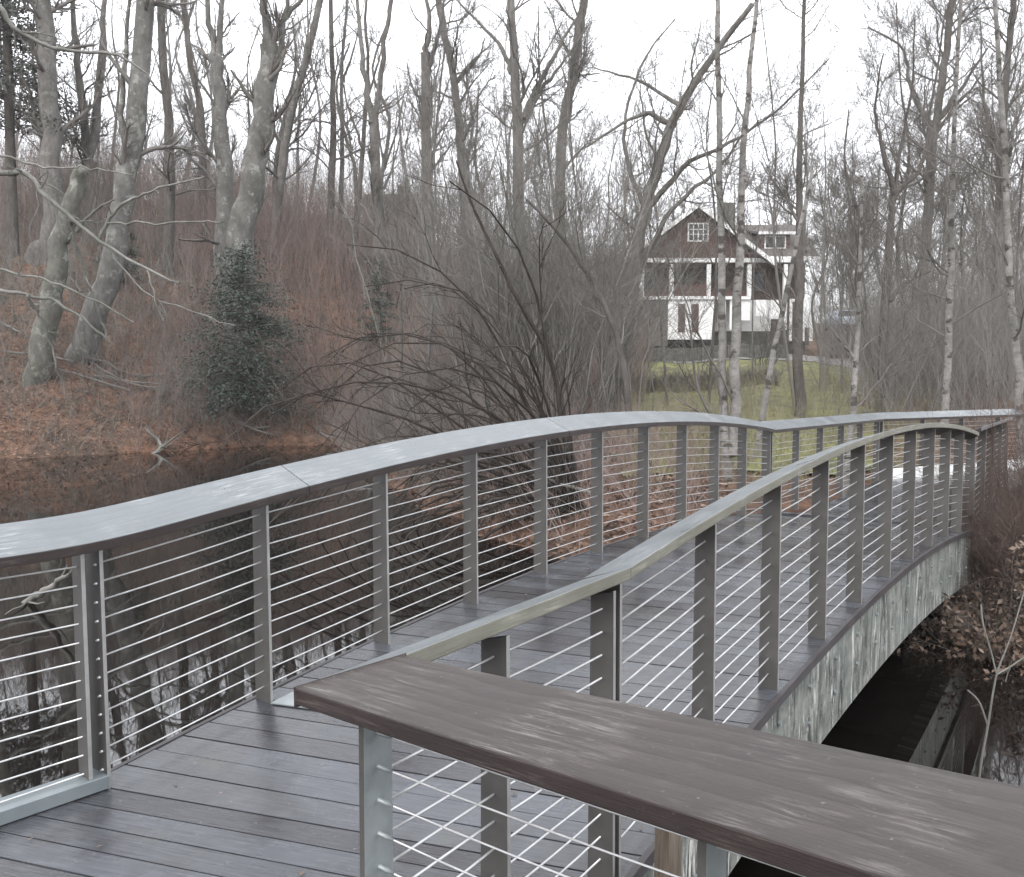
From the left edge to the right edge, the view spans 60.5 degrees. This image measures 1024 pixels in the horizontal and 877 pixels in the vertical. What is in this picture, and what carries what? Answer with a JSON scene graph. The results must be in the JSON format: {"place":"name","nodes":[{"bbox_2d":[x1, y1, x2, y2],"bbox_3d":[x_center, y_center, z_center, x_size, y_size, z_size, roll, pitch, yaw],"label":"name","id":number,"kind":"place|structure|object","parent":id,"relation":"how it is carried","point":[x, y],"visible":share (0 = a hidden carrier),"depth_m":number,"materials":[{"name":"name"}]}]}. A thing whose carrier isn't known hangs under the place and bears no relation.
{"place":"outdoors","nodes":[
{"label":"outdoors","id":0,"kind":"place"},
{"bbox_2d":[0,445,1023,876],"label":"pond water","id":1,"kind":"structure","parent":0,"point":[912,707],"depth_m":9.37,"materials":[{"name":"black liquid"}]},
{"bbox_2d":[654,828,681,876],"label":"timber pile","id":2,"kind":"object","parent":1,"relation":"in","point":[668,852],"visible":0.32,"depth_m":2.79,"materials":[{"name":"wood"}]},
{"bbox_2d":[967,592,1023,777],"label":"sapling","id":3,"kind":"object","parent":1,"relation":"in","point":[997,672],"visible":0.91,"depth_m":5.34,"materials":[{"name":"grey plant"}]},
{"bbox_2d":[0,198,1023,628],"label":"ground","id":4,"kind":"structure","parent":0,"point":[36,446],"depth_m":31.34,"materials":[{"name":"brown soil"}]},
{"bbox_2d":[0,0,92,258],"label":"pine tree","id":5,"kind":"object","parent":4,"relation":"on","point":[6,53],"visible":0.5,"depth_m":41.95,"materials":[{"name":"grey plant"}]},
{"bbox_2d":[1,0,110,265],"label":"beech tree","id":6,"kind":"object","parent":4,"relation":"on","point":[43,11],"visible":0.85,"depth_m":40.84,"materials":[{"name":"grey plant"}]},
{"bbox_2d":[21,163,114,387],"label":"dead tree","id":7,"kind":"object","parent":4,"relation":"on","point":[58,242],"visible":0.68,"depth_m":30.93,"materials":[{"name":"grey plant"}]},
{"bbox_2d":[36,0,132,231],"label":"bare tree","id":8,"kind":"object","parent":4,"relation":"on","point":[92,139],"visible":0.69,"depth_m":44.62,"materials":[{"name":"grey plant"}]},
{"bbox_2d":[0,207,233,455],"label":"bank brush","id":9,"kind":"object","parent":4,"relation":"on","point":[93,381],"visible":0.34,"depth_m":32.93,"materials":[{"name":"brown plant"}]},
{"bbox_2d":[0,4,234,397],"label":"overhanging tree","id":10,"kind":"object","parent":4,"relation":"on","point":[32,178],"visible":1,"depth_m":27.14,"materials":[{"name":"grey plant"}]},
{"bbox_2d":[0,153,281,442],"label":"slope brush","id":11,"kind":"object","parent":4,"relation":"on","point":[94,266],"visible":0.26,"depth_m":36.61,"materials":[{"name":"brown plant"}]},
{"bbox_2d":[63,0,231,365],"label":"beech tree","id":12,"kind":"object","parent":4,"relation":"on","point":[133,133],"visible":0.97,"depth_m":32.73,"materials":[{"name":"grey plant"}]},
{"bbox_2d":[114,0,242,276],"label":"bare tree","id":13,"kind":"object","parent":4,"relation":"on","point":[169,166],"visible":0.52,"depth_m":41.89,"materials":[{"name":"grey plant"}]},
{"bbox_2d":[151,1,212,209],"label":"bare tree","id":14,"kind":"object","parent":4,"relation":"on","point":[181,73],"visible":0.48,"depth_m":56.81,"materials":[{"name":"grey plant"}]},
{"bbox_2d":[154,0,257,238],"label":"bare tree","id":15,"kind":"object","parent":4,"relation":"on","point":[200,110],"visible":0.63,"depth_m":48.75,"materials":[{"name":"grey plant"}]},
{"bbox_2d":[165,0,272,310],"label":"beech tree","id":16,"kind":"object","parent":4,"relation":"on","point":[221,101],"visible":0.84,"depth_m":39.85,"materials":[{"name":"grey plant"}]},
{"bbox_2d":[143,233,345,435],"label":"evergreen tree","id":17,"kind":"object","parent":4,"relation":"on","point":[255,324],"visible":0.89,"depth_m":32.54,"materials":[{"name":"green plant"}]},
{"bbox_2d":[223,0,322,381],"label":"beech tree","id":18,"kind":"object","parent":4,"relation":"on","point":[246,209],"visible":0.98,"depth_m":34.82,"materials":[{"name":"grey plant"}]},
{"bbox_2d":[230,0,315,200],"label":"bare tree","id":19,"kind":"object","parent":4,"relation":"on","point":[281,125],"visible":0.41,"depth_m":53.15,"materials":[{"name":"grey plant"}]},
{"bbox_2d":[239,0,354,263],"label":"bare tree","id":20,"kind":"object","parent":4,"relation":"on","point":[291,118],"visible":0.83,"depth_m":46.70,"materials":[{"name":"grey plant"}]},
{"bbox_2d":[276,0,356,212],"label":"bare tree","id":21,"kind":"object","parent":4,"relation":"on","point":[306,37],"visible":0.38,"depth_m":64.27,"materials":[{"name":"grey plant"}]},
{"bbox_2d":[309,20,367,196],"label":"bare tree","id":22,"kind":"object","parent":4,"relation":"on","point":[348,137],"visible":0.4,"depth_m":58.27,"materials":[{"name":"grey plant"}]},
{"bbox_2d":[280,0,408,263],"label":"bare tree","id":23,"kind":"object","parent":4,"relation":"on","point":[333,159],"visible":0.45,"depth_m":48.73,"materials":[{"name":"grey plant"}]},
{"bbox_2d":[0,138,689,450],"bbox_3d":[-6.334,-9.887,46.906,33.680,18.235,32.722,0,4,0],"label":"slope brush","id":24,"kind":"object","parent":4,"relation":"on","point":[315,312],"visible":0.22,"depth_m":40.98,"materials":[{"name":"brown plant"}]},
{"bbox_2d":[307,0,386,289],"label":"bare tree","id":25,"kind":"object","parent":4,"relation":"on","point":[362,149],"visible":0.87,"depth_m":46.23,"materials":[{"name":"grey plant"}]},
{"bbox_2d":[103,261,603,528],"bbox_3d":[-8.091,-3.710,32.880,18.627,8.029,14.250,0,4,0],"label":"bank brush","id":26,"kind":"object","parent":4,"relation":"on","point":[191,348],"visible":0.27,"depth_m":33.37,"materials":[{"name":"brown plant"}]},
{"bbox_2d":[0,67,711,367],"bbox_3d":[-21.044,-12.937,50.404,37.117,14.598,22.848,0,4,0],"label":"ridge brush","id":27,"kind":"object","parent":4,"relation":"on","point":[179,196],"visible":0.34,"depth_m":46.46,"materials":[{"name":"brown plant"}]},
{"bbox_2d":[325,0,410,263],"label":"bare tree","id":28,"kind":"object","parent":4,"relation":"on","point":[342,162],"visible":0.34,"depth_m":50.23,"materials":[{"name":"grey plant"}]},
{"bbox_2d":[324,0,420,317],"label":"bare tree","id":29,"kind":"object","parent":4,"relation":"on","point":[373,157],"visible":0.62,"depth_m":43.74,"materials":[{"name":"grey plant"}]},
{"bbox_2d":[302,294,452,423],"bbox_3d":[-4.084,-2.804,30.123,6.093,4.651,6.484,-2,5,-30],"label":"thicket shrub","id":30,"kind":"object","parent":4,"relation":"on","point":[368,372],"visible":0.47,"depth_m":29.75,"materials":[{"name":"brown plant"}]},
{"bbox_2d":[153,171,602,595],"bbox_3d":[-1.862,-0.105,13.490,6.529,7.358,6.485,-3,5,-34],"label":"arching shrub","id":31,"kind":"object","parent":4,"relation":"on","point":[494,417],"visible":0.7,"depth_m":13.81,"materials":[{"name":"black plant"}]},
{"bbox_2d":[352,259,403,371],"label":"evergreen tree","id":32,"kind":"object","parent":4,"relation":"on","point":[380,315],"visible":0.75,"depth_m":37.12,"materials":[{"name":"green plant"}]},
{"bbox_2d":[314,66,456,404],"bbox_3d":[-4.196,-6.036,29.393,6.180,12.738,4.243,3,5,40],"label":"sapling","id":33,"kind":"object","parent":4,"relation":"on","point":[394,263],"visible":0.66,"depth_m":28.87,"materials":[{"name":"grey plant"}]},
{"bbox_2d":[357,8,419,264],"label":"bare tree","id":34,"kind":"object","parent":4,"relation":"on","point":[384,161],"visible":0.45,"depth_m":49.43,"materials":[{"name":"grey plant"}]},
{"bbox_2d":[371,0,496,353],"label":"bare tree","id":35,"kind":"object","parent":4,"relation":"on","point":[429,30],"visible":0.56,"depth_m":38.87,"materials":[{"name":"grey plant"}]},
{"bbox_2d":[349,8,518,412],"bbox_3d":[-2.133,-6.341,26.695,5.607,13.166,3.113,3,5,36],"label":"sapling","id":36,"kind":"object","parent":4,"relation":"on","point":[430,219],"visible":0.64,"depth_m":27.02,"materials":[{"name":"grey plant"}]},
{"bbox_2d":[376,40,503,377],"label":"sapling","id":37,"kind":"object","parent":4,"relation":"on","point":[451,90],"visible":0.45,"depth_m":28.70,"materials":[{"name":"grey plant"}]},
{"bbox_2d":[406,0,517,338],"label":"bare tree","id":38,"kind":"object","parent":4,"relation":"on","point":[476,59],"visible":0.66,"depth_m":40.64,"materials":[{"name":"grey plant"}]},
{"bbox_2d":[349,65,577,484],"bbox_3d":[-0.707,-1.910,14.222,3.169,7.727,3.498,4,6,43],"label":"leaning tree","id":39,"kind":"object","parent":4,"relation":"on","point":[520,303],"visible":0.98,"depth_m":14.02,"materials":[{"name":"black plant"}]},
{"bbox_2d":[406,36,524,334],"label":"sapling","id":40,"kind":"object","parent":4,"relation":"on","point":[478,70],"visible":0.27,"depth_m":40.79,"materials":[{"name":"grey plant"}]},
{"bbox_2d":[321,350,636,548],"bbox_3d":[-1.000,-0.516,20.282,9.085,3.479,15.739,0,4,0],"label":"bank brush","id":41,"kind":"object","parent":4,"relation":"on","point":[503,418],"visible":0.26,"depth_m":19.03,"materials":[{"name":"brown plant"}]},
{"bbox_2d":[301,59,691,429],"bbox_3d":[-0.627,-4.784,24.307,10.441,9.323,10.300,0,4,0],"label":"thicket shrub","id":42,"kind":"object","parent":4,"relation":"on","point":[452,328],"visible":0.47,"depth_m":23.02,"materials":[{"name":"brown plant"}]},
{"bbox_2d":[0,252,1022,632],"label":"fallen leaves","id":43,"kind":"object","parent":4,"relation":"on","point":[360,444],"depth_m":20.41,"materials":[{"name":"brown plant"}]},
{"bbox_2d":[475,0,567,220],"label":"bare tree","id":44,"kind":"object","parent":4,"relation":"on","point":[529,76],"visible":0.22,"depth_m":48.23,"materials":[{"name":"grey plant"}]},
{"bbox_2d":[423,0,653,344],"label":"bare tree","id":45,"kind":"object","parent":4,"relation":"on","point":[513,68],"visible":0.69,"depth_m":34.88,"materials":[{"name":"grey plant"}]},
{"bbox_2d":[364,27,712,405],"bbox_3d":[0.113,-5.833,26.383,8.862,10.553,10.432,-1,4,-14],"label":"thicket shrub","id":46,"kind":"object","parent":4,"relation":"on","point":[522,248],"visible":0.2,"depth_m":24.65,"materials":[{"name":"brown plant"}]},
{"bbox_2d":[111,513,987,876],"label":"footbridge","id":47,"kind":"object","parent":4,"relation":"on","point":[281,757],"visible":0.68,"depth_m":4.70,"materials":[{"name":"grey wood"}]},
{"bbox_2d":[0,789,588,876],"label":"landing","id":48,"kind":"object","parent":47,"relation":"attached to","point":[136,835],"visible":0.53,"depth_m":3.23,"materials":[{"name":"wood"}]},
{"bbox_2d":[0,465,308,825],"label":"railing","id":49,"kind":"object","parent":48,"relation":"on","point":[77,536],"visible":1,"depth_m":3.62,"materials":[{"name":"grey metal"}]},
{"bbox_2d":[324,568,630,876],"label":"railing","id":50,"kind":"object","parent":48,"relation":"on","point":[495,830],"visible":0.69,"depth_m":2.51,"materials":[{"name":"grey metal"}]},
{"bbox_2d":[294,653,1023,876],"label":"railing","id":51,"kind":"object","parent":48,"relation":"on","point":[717,791],"visible":1,"depth_m":1.55,"materials":[{"name":"weathered brown grey wood"},{"name":"bright steel"},{"name":"brown grey steel"}]},
{"bbox_2d":[85,411,775,788],"bbox_3d":[0.709,0.530,7.255,0.210,1.464,8.728,3,5,34],"label":"railing","id":52,"kind":"object","parent":47,"relation":"on","point":[377,463],"visible":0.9,"depth_m":5.33,"materials":[{"name":"grey metal"}]},
{"bbox_2d":[584,423,978,876],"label":"railing","id":53,"kind":"object","parent":47,"relation":"on","point":[700,526],"visible":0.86,"depth_m":4.59,"materials":[{"name":"grey metal"}]},
{"bbox_2d":[454,109,656,455],"bbox_3d":[1.125,-2.772,18.896,5.011,8.264,3.092,-1,4,-14],"label":"leaning tree","id":54,"kind":"object","parent":4,"relation":"on","point":[595,290],"visible":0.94,"depth_m":18.82,"materials":[{"name":"grey plant"}]},
{"bbox_2d":[525,0,613,345],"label":"bare tree","id":55,"kind":"object","parent":4,"relation":"on","point":[584,37],"visible":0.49,"depth_m":38.74,"materials":[{"name":"grey plant"}]},
{"bbox_2d":[503,0,640,394],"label":"sapling","id":56,"kind":"object","parent":4,"relation":"on","point":[552,41],"visible":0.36,"depth_m":32.44,"materials":[{"name":"grey plant"}]},
{"bbox_2d":[385,373,759,552],"bbox_3d":[1.144,0.013,16.819,8.480,2.915,12.223,0,4,0],"label":"bank brush","id":57,"kind":"object","parent":4,"relation":"on","point":[617,440],"visible":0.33,"depth_m":14.85,"materials":[{"name":"brown plant"}]},
{"bbox_2d":[528,108,627,364],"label":"sapling","id":58,"kind":"object","parent":4,"relation":"on","point":[545,159],"visible":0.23,"depth_m":30.97,"materials":[{"name":"brown plant"}]},
{"bbox_2d":[390,76,777,412],"bbox_3d":[2.732,-5.641,25.464,10.139,10.479,11.220,-3,5,-38],"label":"thicket shrub","id":59,"kind":"object","parent":4,"relation":"on","point":[617,365],"visible":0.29,"depth_m":25.85,"materials":[{"name":"brown plant"}]},
{"bbox_2d":[356,3,817,438],"bbox_3d":[1.100,-4.944,22.282,10.735,9.885,10.053,-2,5,-30],"label":"thicket shrub","id":60,"kind":"object","parent":4,"relation":"on","point":[565,309],"visible":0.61,"depth_m":21.78,"materials":[{"name":"brown plant"}]},
{"bbox_2d":[563,42,707,397],"bbox_3d":[3.930,-6.423,29.654,3.681,12.971,5.421,-1,4,-10],"label":"sapling","id":61,"kind":"object","parent":4,"relation":"on","point":[638,165],"visible":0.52,"depth_m":28.62,"materials":[{"name":"brown plant"}]},
{"bbox_2d":[604,51,726,405],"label":"sapling","id":62,"kind":"object","parent":4,"relation":"on","point":[662,343],"visible":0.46,"depth_m":29.49,"materials":[{"name":"grey plant"}]},
{"bbox_2d":[634,2,749,407],"bbox_3d":[5.665,-6.678,27.401,3.207,13.364,4.186,-2,5,-29],"label":"sapling","id":63,"kind":"object","parent":4,"relation":"on","point":[715,306],"visible":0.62,"depth_m":27.23,"materials":[{"name":"grey plant"}]},
{"bbox_2d":[518,0,868,410],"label":"bare tree","id":64,"kind":"object","parent":4,"relation":"on","point":[672,121],"visible":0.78,"depth_m":28.00,"materials":[{"name":"grey plant"}]},
{"bbox_2d":[595,202,820,353],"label":"house","id":65,"kind":"structure","parent":4,"relation":"on","point":[746,315],"depth_m":64.71,"materials":[{"name":"white wood"}]},
{"bbox_2d":[633,343,785,361],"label":"terrace wall","id":66,"kind":"structure","parent":4,"relation":"on","point":[745,349],"depth_m":57.25,"materials":[{"name":"grey stone"}]},
{"bbox_2d":[623,0,823,481],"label":"birch tree","id":67,"kind":"object","parent":4,"relation":"on","point":[734,394],"visible":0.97,"depth_m":15.33,"materials":[{"name":"white plant"}]},
{"bbox_2d":[715,55,824,370],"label":"sapling","id":68,"kind":"object","parent":4,"relation":"on","point":[750,224],"visible":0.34,"depth_m":42.08,"materials":[{"name":"grey plant"}]},
{"bbox_2d":[606,359,958,498],"bbox_3d":[7.734,-1.474,29.427,13.766,3.001,33.396,2,4,23],"label":"brush","id":69,"kind":"object","parent":4,"relation":"on","point":[753,389],"visible":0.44,"depth_m":24.65,"materials":[{"name":"plant"}]},
{"bbox_2d":[720,0,864,409],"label":"sapling","id":70,"kind":"object","parent":4,"relation":"on","point":[780,302],"visible":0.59,"depth_m":26.80,"materials":[{"name":"grey plant"}]},
{"bbox_2d":[726,0,868,417],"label":"bare tree","id":71,"kind":"object","parent":4,"relation":"on","point":[799,383],"visible":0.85,"depth_m":23.60,"materials":[{"name":"grey plant"}]},
{"bbox_2d":[782,169,849,350],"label":"bare tree","id":72,"kind":"object","parent":4,"relation":"on","point":[819,257],"visible":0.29,"depth_m":57.86,"materials":[{"name":"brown plant"}]},
{"bbox_2d":[785,55,877,391],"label":"sapling","id":73,"kind":"object","parent":4,"relation":"on","point":[826,198],"visible":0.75,"depth_m":33.38,"materials":[{"name":"grey plant"}]},
{"bbox_2d":[786,108,917,392],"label":"sapling","id":74,"kind":"object","parent":4,"relation":"on","point":[812,228],"visible":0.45,"depth_m":35.45,"materials":[{"name":"grey plant"}]},
{"bbox_2d":[804,139,902,391],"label":"sapling","id":75,"kind":"object","parent":4,"relation":"on","point":[834,189],"visible":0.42,"depth_m":35.89,"materials":[{"name":"grey plant"}]},
{"bbox_2d":[752,57,968,495],"bbox_3d":[5.802,-2.054,14.875,3.249,7.847,3.193,2,4,23],"label":"sapling","id":76,"kind":"object","parent":4,"relation":"on","point":[854,354],"visible":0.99,"depth_m":14.64,"materials":[{"name":"grey plant"}]},
{"bbox_2d":[818,150,910,349],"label":"bare tree","id":77,"kind":"object","parent":4,"relation":"on","point":[875,254],"visible":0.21,"depth_m":43.32,"materials":[{"name":"grey plant"}]},
{"bbox_2d":[807,62,939,376],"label":"bare tree","id":78,"kind":"object","parent":4,"relation":"on","point":[839,251],"visible":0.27,"depth_m":36.07,"materials":[{"name":"brown plant"}]},
{"bbox_2d":[734,175,1023,436],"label":"brush","id":79,"kind":"object","parent":4,"relation":"on","point":[977,360],"visible":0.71,"depth_m":26.01,"materials":[{"name":"plant"}]},
{"bbox_2d":[781,469,1021,579],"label":"boardwalk","id":80,"kind":"structure","parent":4,"relation":"on","point":[842,509],"depth_m":12.36,"materials":[{"name":"weathered grey wood planks"}]},
{"bbox_2d":[760,413,884,509],"bbox_3d":[4.656,0.281,12.812,0.210,1.259,4.936,3,5,37],"label":"railing","id":81,"kind":"object","parent":80,"relation":"on","point":[819,424],"visible":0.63,"depth_m":12.42,"materials":[{"name":"grey metal"}]},
{"bbox_2d":[874,409,1023,479],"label":"railing","id":82,"kind":"object","parent":80,"relation":"on","point":[895,416],"visible":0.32,"depth_m":15.31,"materials":[{"name":"grey metal"}]},
{"bbox_2d":[967,417,1012,520],"bbox_3d":[6.356,0.362,11.686,0.210,1.259,4.600,3,5,33],"label":"railing","id":83,"kind":"object","parent":80,"relation":"on","point":[981,446],"visible":0.39,"depth_m":10.77,"materials":[{"name":"grey metal"}]},
{"bbox_2d":[815,0,988,371],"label":"bare tree","id":84,"kind":"object","parent":4,"relation":"on","point":[902,210],"visible":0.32,"depth_m":36.15,"materials":[{"name":"grey plant"}]},
{"bbox_2d":[822,0,988,412],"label":"bare tree","id":85,"kind":"object","parent":4,"relation":"on","point":[890,175],"visible":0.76,"depth_m":25.42,"materials":[{"name":"grey plant"}]},
{"bbox_2d":[791,0,1023,395],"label":"bare tree","id":86,"kind":"object","parent":4,"relation":"on","point":[947,45],"visible":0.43,"depth_m":34.97,"materials":[{"name":"grey plant"}]},
{"bbox_2d":[823,0,1023,463],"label":"birch tree","id":87,"kind":"object","parent":4,"relation":"on","point":[949,322],"visible":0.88,"depth_m":17.80,"materials":[{"name":"white plant"}]},
{"bbox_2d":[875,85,981,332],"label":"bare tree","id":88,"kind":"object","parent":4,"relation":"on","point":[936,242],"visible":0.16,"depth_m":38.16,"materials":[{"name":"brown plant"}]},
{"bbox_2d":[875,0,1023,467],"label":"birch tree","id":89,"kind":"object","parent":4,"relation":"on","point":[1005,155],"visible":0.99,"depth_m":16.36,"materials":[{"name":"white plant"}]},
{"bbox_2d":[893,371,1023,541],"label":"bank shrub","id":90,"kind":"object","parent":4,"relation":"on","point":[997,466],"visible":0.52,"depth_m":10.84,"materials":[{"name":"brown plant"}]},
{"bbox_2d":[894,430,1023,608],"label":"bank shrub","id":91,"kind":"object","parent":4,"relation":"on","point":[992,553],"visible":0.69,"depth_m":9.50,"materials":[{"name":"brown plant"}]},
{"bbox_2d":[895,12,1023,404],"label":"bare tree","id":92,"kind":"object","parent":4,"relation":"on","point":[945,203],"visible":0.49,"depth_m":31.11,"materials":[{"name":"grey plant"}]},
{"bbox_2d":[897,576,1023,674],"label":"bank shrub","id":93,"kind":"object","parent":4,"relation":"on","point":[980,640],"visible":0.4,"depth_m":8.31,"materials":[{"name":"brown plant"}]},
{"bbox_2d":[903,0,1023,313],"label":"bare tree","id":94,"kind":"object","parent":4,"relation":"on","point":[1018,239],"visible":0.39,"depth_m":34.07,"materials":[{"name":"grey plant"}]},
{"bbox_2d":[906,0,1023,397],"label":"bare tree","id":95,"kind":"object","parent":4,"relation":"on","point":[1009,35],"visible":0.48,"depth_m":33.97,"materials":[{"name":"grey plant"}]},
{"bbox_2d":[911,95,1022,389],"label":"bare tree","id":96,"kind":"object","parent":4,"relation":"on","point":[957,207],"visible":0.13,"depth_m":39.78,"materials":[{"name":"brown plant"}]},
{"bbox_2d":[921,568,1023,638],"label":"fallen leaf litter","id":97,"kind":"object","parent":4,"relation":"on","point":[989,603],"visible":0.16,"depth_m":9.20,"materials":[{"name":"brown plant"}]},
{"bbox_2d":[928,529,1023,683],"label":"bank shrub","id":98,"kind":"object","parent":4,"relation":"on","point":[1018,624],"visible":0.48,"depth_m":8.52,"materials":[{"name":"brown plant"}]},
{"bbox_2d":[0,0,1023,320],"label":"sky","id":99,"kind":"structure","parent":0,"point":[620,20],"materials":[{"name":"white"}]},
{"bbox_2d":[603,358,938,483],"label":"lawn","id":100,"kind":"structure","parent":0,"point":[747,363],"depth_m":28.97,"materials":[{"name":"green plant"}]},
{"bbox_2d":[631,361,788,393],"bbox_3d":[8.075,-2.495,37.773,7.525,1.623,2.925,0,4,0],"label":"hedge","id":101,"kind":"object","parent":100,"relation":"on","point":[671,376],"visible":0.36,"depth_m":37.65,"materials":[{"name":"plant"}]},
{"bbox_2d":[675,92,867,458],"bbox_3d":[5.185,-2.751,17.539,4.153,8.236,1.981,-1,4,-15],"label":"sapling","id":102,"kind":"object","parent":100,"relation":"on","point":[769,378],"visible":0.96,"depth_m":17.35,"materials":[{"name":"grey plant"}]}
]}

